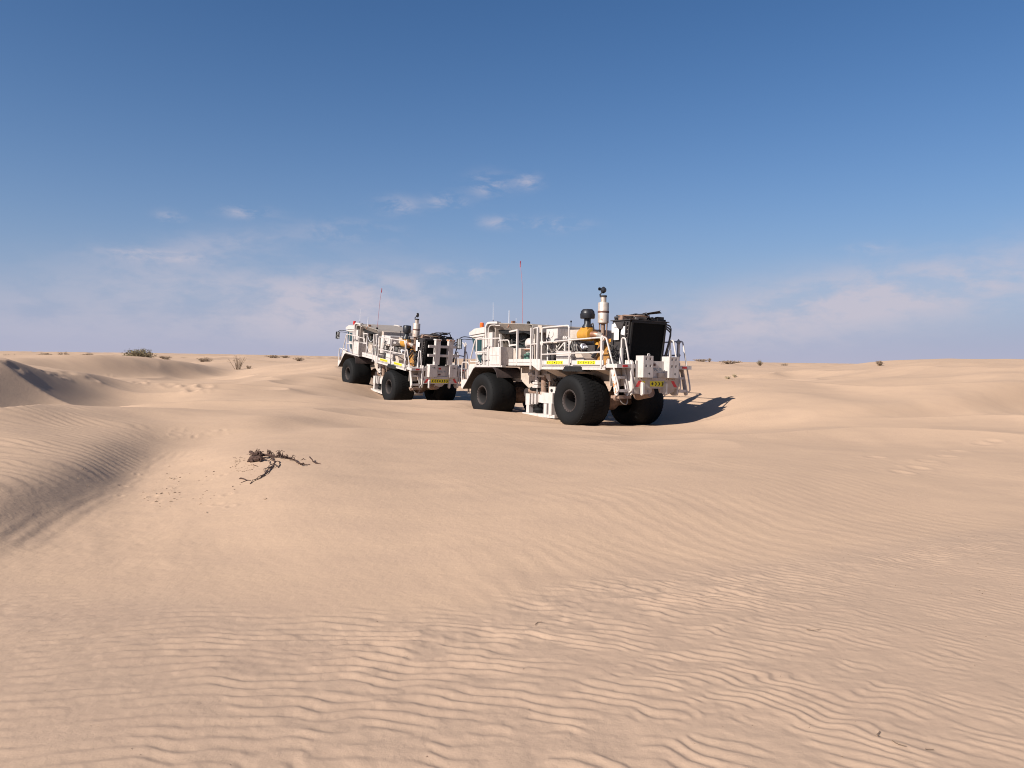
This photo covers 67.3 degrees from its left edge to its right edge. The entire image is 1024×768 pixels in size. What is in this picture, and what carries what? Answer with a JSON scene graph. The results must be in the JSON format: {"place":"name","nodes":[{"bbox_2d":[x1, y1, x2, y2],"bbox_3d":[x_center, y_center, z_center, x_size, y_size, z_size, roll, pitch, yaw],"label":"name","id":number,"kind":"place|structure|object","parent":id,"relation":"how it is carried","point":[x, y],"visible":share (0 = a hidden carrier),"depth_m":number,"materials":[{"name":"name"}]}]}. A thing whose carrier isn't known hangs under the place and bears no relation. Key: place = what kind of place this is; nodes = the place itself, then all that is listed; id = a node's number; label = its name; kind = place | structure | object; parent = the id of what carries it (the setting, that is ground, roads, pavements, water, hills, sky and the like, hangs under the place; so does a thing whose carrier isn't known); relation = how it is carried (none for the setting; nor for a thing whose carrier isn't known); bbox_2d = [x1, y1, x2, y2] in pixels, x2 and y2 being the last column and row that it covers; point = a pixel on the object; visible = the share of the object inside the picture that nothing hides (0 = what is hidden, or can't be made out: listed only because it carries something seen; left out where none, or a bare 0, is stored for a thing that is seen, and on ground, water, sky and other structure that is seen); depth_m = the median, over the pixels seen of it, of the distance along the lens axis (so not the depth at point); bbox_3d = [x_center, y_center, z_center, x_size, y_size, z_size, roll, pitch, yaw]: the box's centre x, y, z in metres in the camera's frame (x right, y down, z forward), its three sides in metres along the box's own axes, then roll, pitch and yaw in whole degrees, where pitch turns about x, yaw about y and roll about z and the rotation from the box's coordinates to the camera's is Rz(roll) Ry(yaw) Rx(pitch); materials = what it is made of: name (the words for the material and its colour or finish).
{"place":"outdoors","nodes":[
{"label":"outdoors","id":0,"kind":"place"},
{"bbox_2d":[0,351,1023,767],"bbox_3d":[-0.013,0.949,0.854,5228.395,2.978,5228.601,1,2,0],"label":"sand dunes","id":1,"kind":"structure","parent":0,"point":[386,583],"depth_m":6.12,"materials":[{"name":"beige sand"}]},
{"bbox_2d":[121,348,156,357],"bbox_3d":[-27.997,-2.229,58.025,2.659,1.111,2.112,1,2,0],"label":"desert bush","id":2,"kind":"object","parent":1,"relation":"on","point":[138,353],"visible":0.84,"depth_m":57.77,"materials":[{"name":"green plant"}]},
{"bbox_2d":[197,357,212,361],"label":"scrub","id":3,"kind":"object","parent":1,"relation":"on","point":[205,359],"visible":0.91,"depth_m":79.97,"materials":[{"name":"brown plant"}]},
{"bbox_2d":[229,356,246,369],"bbox_3d":[-22.156,-1.684,61.991,1.404,1.334,1.118,1,2,0],"label":"dry shrub","id":4,"kind":"object","parent":1,"relation":"on","point":[237,365],"visible":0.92,"depth_m":61.94,"materials":[{"name":"brown plant"}]},
{"bbox_2d":[247,449,309,483],"bbox_3d":[-3.167,1.074,10.470,0.807,0.219,2.173,0,2,-20],"label":"dead branch","id":5,"kind":"object","parent":1,"relation":"on","point":[258,455],"visible":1,"depth_m":10.96,"materials":[{"name":"brown wood"}]},
{"bbox_2d":[336,289,467,399],"bbox_3d":[-5.450,-1.977,37.981,3.440,5.307,8.833,1,8,-34],"label":"vibrator truck","id":6,"kind":"object","parent":1,"relation":"on","point":[400,359],"visible":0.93,"depth_m":35.74,"materials":[{"name":"metal"}]},
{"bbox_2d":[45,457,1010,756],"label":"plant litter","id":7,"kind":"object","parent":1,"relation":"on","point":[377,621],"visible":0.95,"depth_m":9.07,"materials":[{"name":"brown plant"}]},
{"bbox_2d":[456,261,691,425],"bbox_3d":[1.828,-1.450,25.659,3.440,5.467,8.833,1,1,-34],"label":"vibrator truck","id":8,"kind":"object","parent":1,"relation":"on","point":[563,373],"visible":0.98,"depth_m":23.53,"materials":[{"name":"metal"}]},
{"bbox_2d":[694,359,709,361],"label":"scrub","id":9,"kind":"object","parent":1,"relation":"on","point":[702,360],"visible":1,"depth_m":139.30,"materials":[{"name":"brown plant"}]},
{"bbox_2d":[719,360,739,363],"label":"scrub","id":10,"kind":"object","parent":1,"relation":"on","point":[728,361],"visible":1,"depth_m":110.69,"materials":[{"name":"brown plant"}]},
{"bbox_2d":[0,0,1023,363],"label":"sky","id":11,"kind":"structure","parent":0,"point":[779,181],"materials":[{"name":"blue"}]}
]}

